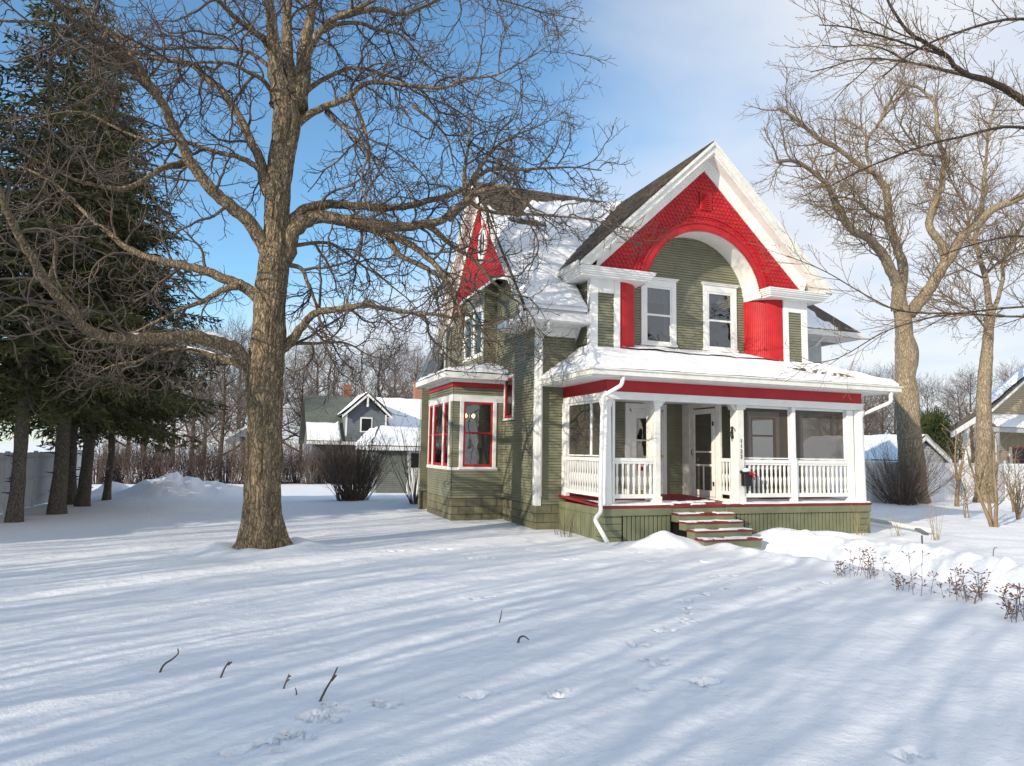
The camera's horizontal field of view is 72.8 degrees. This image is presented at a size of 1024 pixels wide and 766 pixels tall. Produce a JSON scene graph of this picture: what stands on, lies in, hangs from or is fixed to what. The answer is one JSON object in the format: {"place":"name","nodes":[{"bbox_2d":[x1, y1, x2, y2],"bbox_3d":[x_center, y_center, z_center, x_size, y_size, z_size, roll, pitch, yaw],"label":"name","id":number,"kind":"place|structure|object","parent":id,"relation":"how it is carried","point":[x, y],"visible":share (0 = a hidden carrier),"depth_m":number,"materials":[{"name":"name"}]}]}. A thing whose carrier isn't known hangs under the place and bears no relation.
{"place":"outdoors","nodes":[
{"label":"outdoors","id":0,"kind":"place"},
{"bbox_2d":[0,443,1023,765],"bbox_3d":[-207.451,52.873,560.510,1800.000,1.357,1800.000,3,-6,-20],"label":"snow ground","id":1,"kind":"structure","parent":0,"point":[784,647],"depth_m":6.55,"materials":[{"name":"snow"}]},
{"bbox_2d":[0,451,81,513],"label":"board fence","id":2,"kind":"object","parent":1,"relation":"on","point":[39,465],"visible":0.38,"depth_m":20.00,"materials":[{"name":"wood"}]},
{"bbox_2d":[0,0,157,522],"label":"spruce tree","id":3,"kind":"object","parent":1,"relation":"on","point":[28,360],"visible":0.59,"depth_m":16.06,"materials":[{"name":"green plant"}]},
{"bbox_2d":[78,438,129,483],"bbox_3d":[-23.602,4.349,39.630,2.745,2.985,2.704,6,-8,-42],"label":"hedge bush","id":4,"kind":"object","parent":1,"relation":"on","point":[98,470],"visible":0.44,"depth_m":39.35,"materials":[{"name":"plant"}]},
{"bbox_2d":[33,173,176,500],"bbox_3d":[-13.211,-1.850,23.491,4.271,11.775,4.061,0,-6,13],"label":"spruce tree","id":5,"kind":"object","parent":1,"relation":"on","point":[107,489],"visible":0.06,"depth_m":22.93,"materials":[{"name":"green plant"}]},
{"bbox_2d":[0,0,210,514],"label":"spruce tree","id":6,"kind":"object","parent":1,"relation":"on","point":[57,502],"visible":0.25,"depth_m":18.05,"materials":[{"name":"green plant"}]},
{"bbox_2d":[0,27,216,506],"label":"spruce tree","id":7,"kind":"object","parent":1,"relation":"on","point":[83,494],"visible":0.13,"depth_m":20.64,"materials":[{"name":"green plant"}]},
{"bbox_2d":[0,13,229,504],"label":"spruce tree","id":8,"kind":"object","parent":1,"relation":"on","point":[72,486],"visible":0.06,"depth_m":21.56,"materials":[{"name":"green plant"}]},
{"bbox_2d":[96,439,138,482],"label":"hedge bush","id":9,"kind":"object","parent":1,"relation":"on","point":[119,480],"visible":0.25,"depth_m":40.66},
{"bbox_2d":[115,441,157,483],"bbox_3d":[-21.877,4.541,40.180,2.525,2.746,2.488,-2,-6,25],"label":"hedge bush","id":10,"kind":"object","parent":1,"relation":"on","point":[130,478],"visible":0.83,"depth_m":39.87,"materials":[{"name":"plant"}]},
{"bbox_2d":[125,440,176,481],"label":"hedge bush","id":11,"kind":"object","parent":1,"relation":"on","point":[144,470],"visible":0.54,"depth_m":40.57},
{"bbox_2d":[132,440,177,478],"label":"hedge bush","id":12,"kind":"object","parent":1,"relation":"on","point":[153,474],"visible":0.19,"depth_m":41.39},
{"bbox_2d":[142,442,185,477],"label":"hedge bush","id":13,"kind":"object","parent":1,"relation":"on","point":[164,471],"visible":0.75,"depth_m":40.49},
{"bbox_2d":[159,648,178,672],"bbox_3d":[-2.743,2.230,5.544,0.147,0.204,0.022,4,-6,-31],"label":"fallen stick","id":14,"kind":"object","parent":1,"relation":"on","point":[163,665],"visible":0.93,"depth_m":5.54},
{"bbox_2d":[151,434,207,476],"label":"hedge bush","id":15,"kind":"object","parent":1,"relation":"on","point":[183,473],"visible":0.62,"depth_m":41.13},
{"bbox_2d":[144,305,219,465],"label":"bare tree","id":16,"kind":"object","parent":1,"relation":"on","point":[188,376],"visible":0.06,"depth_m":72.64,"materials":[{"name":"brown plant"}]},
{"bbox_2d":[118,322,246,472],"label":"bare tree","id":17,"kind":"object","parent":1,"relation":"on","point":[198,436],"visible":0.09,"depth_m":52.55,"materials":[{"name":"brown plant"}]},
{"bbox_2d":[175,437,211,476],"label":"hedge bush","id":18,"kind":"object","parent":1,"relation":"on","point":[191,475],"visible":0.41,"depth_m":41.78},
{"bbox_2d":[178,439,225,480],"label":"hedge bush","id":19,"kind":"object","parent":1,"relation":"on","point":[201,475],"visible":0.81,"depth_m":41.39,"materials":[{"name":"plant"}]},
{"bbox_2d":[169,321,236,472],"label":"bare tree","id":20,"kind":"object","parent":1,"relation":"on","point":[193,427],"visible":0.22,"depth_m":57.01,"materials":[{"name":"brown plant"}]},
{"bbox_2d":[171,317,251,479],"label":"bare tree","id":21,"kind":"object","parent":1,"relation":"on","point":[225,390],"visible":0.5,"depth_m":47.97,"materials":[{"name":"brown plant"}]},
{"bbox_2d":[178,325,246,462],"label":"bare tree","id":22,"kind":"object","parent":1,"relation":"on","point":[233,394],"visible":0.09,"depth_m":78.03,"materials":[{"name":"brown plant"}]},
{"bbox_2d":[196,443,237,481],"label":"hedge bush","id":23,"kind":"object","parent":1,"relation":"on","point":[213,477],"visible":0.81,"depth_m":41.83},
{"bbox_2d":[194,308,251,430],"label":"bare tree","id":24,"kind":"object","parent":1,"relation":"on","point":[245,334],"visible":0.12,"depth_m":83.86,"materials":[{"name":"brown plant"}]},
{"bbox_2d":[207,436,244,482],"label":"hedge bush","id":25,"kind":"object","parent":1,"relation":"on","point":[223,477],"visible":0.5,"depth_m":42.46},
{"bbox_2d":[220,661,231,677],"bbox_3d":[-2.247,2.260,5.443,0.098,0.150,0.022,4,-6,-30],"label":"fallen stick","id":26,"kind":"object","parent":1,"relation":"on","point":[228,664],"visible":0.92,"depth_m":5.44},
{"bbox_2d":[214,441,245,483],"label":"hedge bush","id":27,"kind":"object","parent":1,"relation":"on","point":[236,477],"visible":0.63,"depth_m":41.91,"materials":[{"name":"plant"}]},
{"bbox_2d":[224,426,246,471],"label":"cottage","id":28,"kind":"structure","parent":1,"relation":"on","point":[238,440],"depth_m":61.05,"materials":[{"name":"white"}]},
{"bbox_2d":[227,442,245,482],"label":"hedge bush","id":29,"kind":"object","parent":1,"relation":"on","point":[238,457],"visible":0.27,"depth_m":42.28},
{"bbox_2d":[199,344,303,447],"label":"bare tree","id":30,"kind":"object","parent":1,"relation":"on","point":[239,387],"visible":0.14,"depth_m":72.78,"materials":[{"name":"brown plant"}]},
{"bbox_2d":[234,326,321,443],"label":"bare tree","id":31,"kind":"object","parent":1,"relation":"on","point":[292,436],"visible":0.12,"depth_m":90.36,"materials":[{"name":"brown plant"}]},
{"bbox_2d":[283,674,290,688],"bbox_3d":[-1.687,2.244,5.189,0.068,0.134,0.026,3,-6,-20],"label":"fallen stick","id":32,"kind":"object","parent":1,"relation":"on","point":[287,679],"visible":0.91,"depth_m":5.18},
{"bbox_2d":[281,439,299,479],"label":"hedge bush","id":33,"kind":"object","parent":1,"relation":"on","point":[287,458],"visible":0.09,"depth_m":42.81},
{"bbox_2d":[281,443,306,483],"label":"hedge bush","id":34,"kind":"object","parent":1,"relation":"on","point":[285,479],"visible":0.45,"depth_m":43.45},
{"bbox_2d":[283,438,313,483],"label":"hedge bush","id":35,"kind":"object","parent":1,"relation":"on","point":[296,479],"visible":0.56,"depth_m":43.97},
{"bbox_2d":[285,438,328,483],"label":"hedge bush","id":36,"kind":"object","parent":1,"relation":"on","point":[309,463],"visible":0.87,"depth_m":43.15,"materials":[{"name":"plant"}]},
{"bbox_2d":[282,339,334,472],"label":"bare tree","id":37,"kind":"object","parent":1,"relation":"on","point":[303,383],"visible":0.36,"depth_m":63.12,"materials":[{"name":"brown plant"}]},
{"bbox_2d":[302,442,338,483],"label":"hedge bush","id":38,"kind":"object","parent":1,"relation":"on","point":[319,479],"visible":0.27,"depth_m":44.02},
{"bbox_2d":[283,324,359,439],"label":"bare tree","id":39,"kind":"object","parent":1,"relation":"on","point":[295,383],"visible":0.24,"depth_m":85.25,"materials":[{"name":"brown plant"}]},
{"bbox_2d":[284,351,366,446],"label":"bare tree","id":40,"kind":"object","parent":1,"relation":"on","point":[330,391],"visible":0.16,"depth_m":72.26,"materials":[{"name":"brown plant"}]},
{"bbox_2d":[319,667,337,701],"bbox_3d":[-1.313,2.161,4.934,0.143,0.265,0.024,4,-6,-26],"label":"fallen stick","id":41,"kind":"object","parent":1,"relation":"on","point":[327,686],"visible":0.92,"depth_m":4.93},
{"bbox_2d":[313,447,348,482],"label":"hedge bush","id":42,"kind":"object","parent":1,"relation":"on","point":[327,480],"visible":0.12,"depth_m":44.70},
{"bbox_2d":[292,345,380,426],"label":"bare tree","id":43,"kind":"object","parent":1,"relation":"on","point":[357,362],"visible":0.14,"depth_m":90.57,"materials":[{"name":"brown plant"}]},
{"bbox_2d":[325,439,356,480],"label":"hedge bush","id":44,"kind":"object","parent":1,"relation":"on","point":[338,454],"visible":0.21,"depth_m":44.08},
{"bbox_2d":[0,0,683,549],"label":"bare tree","id":45,"kind":"object","parent":1,"relation":"on","point":[290,86],"visible":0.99,"depth_m":12.61,"materials":[{"name":"brown plant"}]},
{"bbox_2d":[309,422,399,500],"bbox_3d":[-5.618,2.833,24.979,3.366,2.935,4.002,3,-6,-20],"label":"shrub","id":46,"kind":"object","parent":1,"relation":"on","point":[345,469],"visible":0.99,"depth_m":24.67,"materials":[{"name":"plant"}]},
{"bbox_2d":[298,382,421,480],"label":"bungalow","id":47,"kind":"object","parent":1,"relation":"on","point":[344,414],"visible":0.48,"depth_m":50.18,"materials":[{"name":"grey"}]},
{"bbox_2d":[361,419,370,430],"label":"window","id":48,"kind":"structure","parent":47,"relation":"in","point":[365,425],"depth_m":49.02,"materials":[{"name":"black glass"}]},
{"bbox_2d":[335,331,412,398],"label":"bare tree","id":49,"kind":"object","parent":1,"relation":"on","point":[385,380],"visible":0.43,"depth_m":63.97,"materials":[{"name":"brown plant"}]},
{"bbox_2d":[355,327,418,397],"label":"bare tree","id":50,"kind":"object","parent":1,"relation":"on","point":[397,341],"visible":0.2,"depth_m":90.54,"materials":[{"name":"brown plant"}]},
{"bbox_2d":[356,425,420,492],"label":"garage","id":51,"kind":"structure","parent":1,"relation":"on","point":[390,482],"depth_m":36.01,"materials":[{"name":"grey"}]},
{"bbox_2d":[406,451,419,492],"bbox_3d":[-4.992,4.712,36.248,1.007,2.274,0.060,3,-6,-20],"label":"door","id":52,"kind":"structure","parent":51,"relation":"in","point":[413,478],"depth_m":36.18,"materials":[{"name":"white paint"}]},
{"bbox_2d":[375,413,419,503],"bbox_3d":[-3.287,2.436,22.955,2.416,3.248,2.650,-3,-7,34],"label":"shrub","id":53,"kind":"object","parent":1,"relation":"on","point":[415,499],"visible":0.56,"depth_m":22.86,"materials":[{"name":"plant"}]},
{"bbox_2d":[374,342,426,398],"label":"bare tree","id":54,"kind":"object","parent":1,"relation":"on","point":[411,371],"visible":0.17,"depth_m":71.02,"materials":[{"name":"brown plant"}]},
{"bbox_2d":[381,348,428,398],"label":"bare tree","id":55,"kind":"object","parent":1,"relation":"on","point":[411,374],"visible":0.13,"depth_m":84.66,"materials":[{"name":"brown plant"}]},
{"bbox_2d":[549,500,572,534],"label":"dry grass","id":56,"kind":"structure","parent":1,"relation":"on","point":[559,514],"depth_m":15.13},
{"bbox_2d":[554,506,576,536],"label":"dry grass","id":57,"kind":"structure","parent":1,"relation":"on","point":[570,532],"depth_m":14.79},
{"bbox_2d":[415,141,903,546],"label":"house","id":58,"kind":"structure","parent":1,"relation":"on","point":[679,360],"depth_m":16.76,"materials":[{"name":"green paint"}]},
{"bbox_2d":[427,405,437,466],"bbox_3d":[-2.268,1.519,19.858,0.180,1.725,0.520,3,-6,-20],"label":"window","id":59,"kind":"structure","parent":58,"relation":"in","point":[430,428],"depth_m":19.95,"materials":[{"name":"white paint"}]},
{"bbox_2d":[431,403,448,467],"bbox_3d":[-1.981,1.448,19.082,0.180,1.725,1.100,3,-6,-20],"label":"window","id":60,"kind":"structure","parent":58,"relation":"in","point":[440,429],"depth_m":19.41,"materials":[{"name":"white paint"}]},
{"bbox_2d":[441,402,452,468],"bbox_3d":[-1.680,1.374,18.269,0.180,1.725,0.640,3,-6,-20],"label":"window","id":61,"kind":"structure","parent":58,"relation":"in","point":[444,465],"depth_m":18.38,"materials":[{"name":"white paint"}]},
{"bbox_2d":[462,310,472,363],"bbox_3d":[-1.278,-1.344,20.464,0.090,1.455,1.000,3,-6,-20],"label":"window","id":62,"kind":"structure","parent":58,"relation":"in","point":[466,318],"depth_m":20.69,"materials":[{"name":"white paint"}]},
{"bbox_2d":[466,404,474,420],"bbox_3d":[-1.152,0.620,18.887,0.315,0.826,0.100,3,-6,-20],"label":"chandelier","id":63,"kind":"object","parent":58,"relation":"hanging from","point":[473,415],"visible":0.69,"depth_m":18.86,"materials":[{"name":"glass"}]},
{"bbox_2d":[458,396,496,468],"bbox_3d":[-0.896,1.300,18.015,1.030,1.860,0.210,3,-6,-20],"label":"window","id":64,"kind":"structure","parent":58,"relation":"in","point":[490,439],"depth_m":17.99,"materials":[{"name":"white paint"}]},
{"bbox_2d":[471,305,484,359],"bbox_3d":[-0.922,-1.420,19.629,0.180,1.455,0.980,3,-6,-20],"label":"window","id":65,"kind":"structure","parent":58,"relation":"in","point":[480,314],"depth_m":19.78,"materials":[{"name":"white paint"}]},
{"bbox_2d":[478,218,486,263],"bbox_3d":[-0.838,-4.053,19.537,0.065,1.410,0.720,3,-6,-20],"label":"window frame","id":66,"kind":"structure","parent":58,"relation":"in","point":[482,234],"depth_m":19.52,"materials":[{"name":"white paint"}]},
{"bbox_2d":[503,374,514,420],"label":"window","id":67,"kind":"structure","parent":58,"relation":"in","point":[510,417],"depth_m":18.09,"materials":[{"name":"white paint"}]},
{"bbox_2d":[631,411,662,493],"bbox_3d":[3.310,1.709,17.056,0.865,2.000,0.100,3,-6,-20],"label":"front door","id":68,"kind":"structure","parent":58,"relation":"in","point":[634,415],"depth_m":16.96,"materials":[{"name":"white paint"}]},
{"bbox_2d":[640,277,678,347],"bbox_3d":[3.685,-1.788,17.547,1.140,1.749,0.240,3,-6,-20],"label":"window","id":69,"kind":"structure","parent":58,"relation":"in","point":[654,295],"depth_m":17.60,"materials":[{"name":"white paint"}]},
{"bbox_2d":[691,408,715,496],"bbox_3d":[4.549,1.653,16.578,0.092,2.060,0.880,3,-6,-20],"label":"screen door","id":70,"kind":"structure","parent":58,"relation":"in","point":[703,420],"depth_m":16.57,"materials":[{"name":"white paint"}]},
{"bbox_2d":[701,282,739,352],"bbox_3d":[5.420,-1.697,18.180,1.160,1.789,0.240,3,-6,-20],"label":"window","id":71,"kind":"structure","parent":58,"relation":"in","point":[708,287],"depth_m":18.19,"materials":[{"name":"white paint"}]},
{"bbox_2d":[729,426,734,439],"bbox_3d":[4.917,1.141,15.583,0.106,0.342,0.212,3,-6,-20],"label":"wall lantern","id":72,"kind":"object","parent":58,"relation":"attached to","point":[731,433],"depth_m":15.59,"materials":[{"name":"black metal"}]},
{"bbox_2d":[740,468,755,485],"bbox_3d":[5.225,2.079,15.342,0.302,0.395,0.204,3,-6,-20],"label":"mailbox","id":73,"kind":"object","parent":58,"relation":"attached to","point":[747,474],"visible":1,"depth_m":15.29,"materials":[{"name":"black metal"}]},
{"bbox_2d":[747,459,779,468],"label":"window","id":74,"kind":"structure","parent":58,"relation":"in","point":[747,459],"depth_m":18.18,"materials":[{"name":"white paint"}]},
{"bbox_2d":[833,547,870,576],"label":"dried plant","id":75,"kind":"object","parent":1,"relation":"on","point":[850,559],"visible":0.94,"depth_m":10.34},
{"bbox_2d":[847,362,893,434],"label":"bare tree","id":76,"kind":"object","parent":1,"relation":"on","point":[863,371],"visible":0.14,"depth_m":78.39,"materials":[{"name":"brown plant"}]},
{"bbox_2d":[856,549,889,578],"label":"dried plant","id":77,"kind":"object","parent":1,"relation":"on","point":[867,569],"visible":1,"depth_m":10.15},
{"bbox_2d":[733,46,1023,503],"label":"bare tree","id":78,"kind":"object","parent":1,"relation":"on","point":[907,405],"visible":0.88,"depth_m":27.30,"materials":[{"name":"brown plant"}]},
{"bbox_2d":[860,371,896,435],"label":"bare tree","id":79,"kind":"object","parent":1,"relation":"on","point":[876,415],"visible":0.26,"depth_m":51.55,"materials":[{"name":"brown plant"}]},
{"bbox_2d":[744,0,1023,399],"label":"maple tree","id":80,"kind":"object","parent":1,"relation":"on","point":[1009,91],"visible":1,"depth_m":13.61,"materials":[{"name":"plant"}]},
{"bbox_2d":[751,458,1023,501],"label":"vinyl fence","id":81,"kind":"object","parent":1,"relation":"on","point":[946,495],"visible":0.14,"depth_m":28.35,"materials":[{"name":"plastic"}]},
{"bbox_2d":[861,368,920,434],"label":"bare tree","id":82,"kind":"object","parent":1,"relation":"on","point":[885,412],"visible":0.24,"depth_m":60.93,"materials":[{"name":"brown plant"}]},
{"bbox_2d":[886,509,903,535],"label":"dry grass","id":83,"kind":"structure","parent":1,"relation":"on","point":[894,525],"depth_m":16.15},
{"bbox_2d":[869,360,930,433],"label":"bare tree","id":84,"kind":"object","parent":1,"relation":"on","point":[894,422],"visible":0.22,"depth_m":85.58,"materials":[{"name":"brown plant"}]},
{"bbox_2d":[870,518,930,531],"bbox_3d":[9.673,3.546,17.376,0.110,0.125,2.193,2,-6,-6],"label":"drain pipe","id":85,"kind":"object","parent":1,"relation":"on","point":[902,525],"visible":0.81,"depth_m":17.24,"materials":[{"name":"white paint"}]},
{"bbox_2d":[889,567,915,591],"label":"dried plant","id":86,"kind":"object","parent":1,"relation":"on","point":[897,581],"visible":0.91,"depth_m":9.26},
{"bbox_2d":[902,550,929,595],"bbox_3d":[5.213,2.470,8.957,0.190,0.625,0.287,3,-6,-20],"label":"dried plant","id":87,"kind":"object","parent":1,"relation":"on","point":[916,573],"visible":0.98,"depth_m":8.96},
{"bbox_2d":[865,428,973,505],"bbox_3d":[14.812,3.195,26.370,4.362,3.021,4.754,3,-6,-20],"label":"shrub","id":88,"kind":"object","parent":1,"relation":"on","point":[898,493],"visible":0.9,"depth_m":26.02,"materials":[{"name":"plant"}]},
{"bbox_2d":[914,528,928,543],"bbox_3d":[8.457,3.220,14.334,0.260,0.450,0.130,3,-6,-20],"label":"path light","id":89,"kind":"object","parent":1,"relation":"on","point":[921,531],"visible":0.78,"depth_m":14.32,"materials":[{"name":"black metal"}]},
{"bbox_2d":[885,373,963,445],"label":"bare tree","id":90,"kind":"object","parent":1,"relation":"on","point":[928,393],"visible":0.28,"depth_m":84.28,"materials":[{"name":"brown plant"}]},
{"bbox_2d":[916,499,944,540],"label":"dry grass","id":91,"kind":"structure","parent":1,"relation":"on","point":[933,533],"depth_m":15.53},
{"bbox_2d":[920,405,962,462],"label":"cedar tree","id":92,"kind":"object","parent":1,"relation":"on","point":[931,427],"visible":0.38,"depth_m":45.44,"materials":[{"name":"green plant"}]},
{"bbox_2d":[922,373,976,459],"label":"bare tree","id":93,"kind":"object","parent":1,"relation":"on","point":[959,416],"visible":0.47,"depth_m":61.51,"materials":[{"name":"brown plant"}]},
{"bbox_2d":[933,563,969,599],"bbox_3d":[5.589,2.519,8.731,0.416,0.484,0.430,3,-6,-20],"label":"dried plant","id":94,"kind":"object","parent":1,"relation":"on","point":[955,588],"visible":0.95,"depth_m":8.78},
{"bbox_2d":[943,455,975,517],"bbox_3d":[13.833,3.195,21.219,1.199,2.004,0.969,3,-6,-20],"label":"sapling","id":95,"kind":"object","parent":1,"relation":"on","point":[966,499],"visible":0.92,"depth_m":21.14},
{"bbox_2d":[941,420,981,506],"bbox_3d":[16.913,3.076,26.166,1.261,3.320,1.292,5,-7,-34],"label":"sapling","id":96,"kind":"object","parent":1,"relation":"on","point":[956,501],"visible":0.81,"depth_m":26.04,"materials":[{"name":"plant"}]},
{"bbox_2d":[902,65,1023,503],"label":"bare tree","id":97,"kind":"object","parent":1,"relation":"on","point":[983,406],"visible":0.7,"depth_m":28.85,"materials":[{"name":"brown plant"}]},
{"bbox_2d":[938,362,999,462],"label":"bare tree","id":98,"kind":"object","parent":1,"relation":"on","point":[970,376],"visible":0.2,"depth_m":92.93,"materials":[{"name":"brown plant"}]},
{"bbox_2d":[956,567,990,603],"bbox_3d":[5.687,2.494,8.521,0.373,0.443,0.373,-1,-6,23],"label":"dried plant","id":99,"kind":"object","parent":1,"relation":"on","point":[978,592],"visible":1,"depth_m":8.53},
{"bbox_2d":[940,414,1022,526],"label":"sapling","id":100,"kind":"object","parent":1,"relation":"on","point":[992,521],"visible":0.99,"depth_m":18.65,"materials":[{"name":"plant"}]},
{"bbox_2d":[958,391,1021,462],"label":"bare tree","id":101,"kind":"object","parent":1,"relation":"on","point":[974,439],"visible":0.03,"depth_m":74.09,"materials":[{"name":"brown plant"}]},
{"bbox_2d":[973,358,1019,406],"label":"bare tree","id":102,"kind":"object","parent":1,"relation":"on","point":[1003,375],"visible":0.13,"depth_m":93.44,"materials":[{"name":"brown plant"}]},
{"bbox_2d":[982,445,1023,511],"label":"sapling","id":103,"kind":"object","parent":1,"relation":"on","point":[1019,482],"visible":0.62,"depth_m":23.51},
{"bbox_2d":[988,443,1023,519],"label":"sapling","id":104,"kind":"object","parent":1,"relation":"on","point":[1017,508],"visible":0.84,"depth_m":20.88,"materials":[{"name":"plant"}]},
{"bbox_2d":[994,583,1023,622],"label":"dried plant","id":105,"kind":"object","parent":1,"relation":"on","point":[1016,599],"visible":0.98,"depth_m":7.75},
{"bbox_2d":[0,0,1023,458],"label":"sky","id":106,"kind":"structure","parent":0,"point":[683,72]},
{"bbox_2d":[850,502,872,534],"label":"dry grass","id":107,"kind":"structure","parent":0,"point":[856,525],"depth_m":15.73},
{"bbox_2d":[831,434,951,462],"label":"garage","id":108,"kind":"structure","parent":0,"point":[879,439],"depth_m":34.70,"materials":[{"name":"white paint"}]},
{"bbox_2d":[944,365,1023,463],"bbox_3d":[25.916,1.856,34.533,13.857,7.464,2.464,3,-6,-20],"label":"tan house","id":109,"kind":"structure","parent":0,"point":[1007,398],"depth_m":34.40,"materials":[{"name":"wood"}]},
{"bbox_2d":[1012,447,1023,463],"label":"window","id":110,"kind":"structure","parent":109,"relation":"in","point":[1021,457],"depth_m":34.73,"materials":[{"name":"red paint"}]}
]}

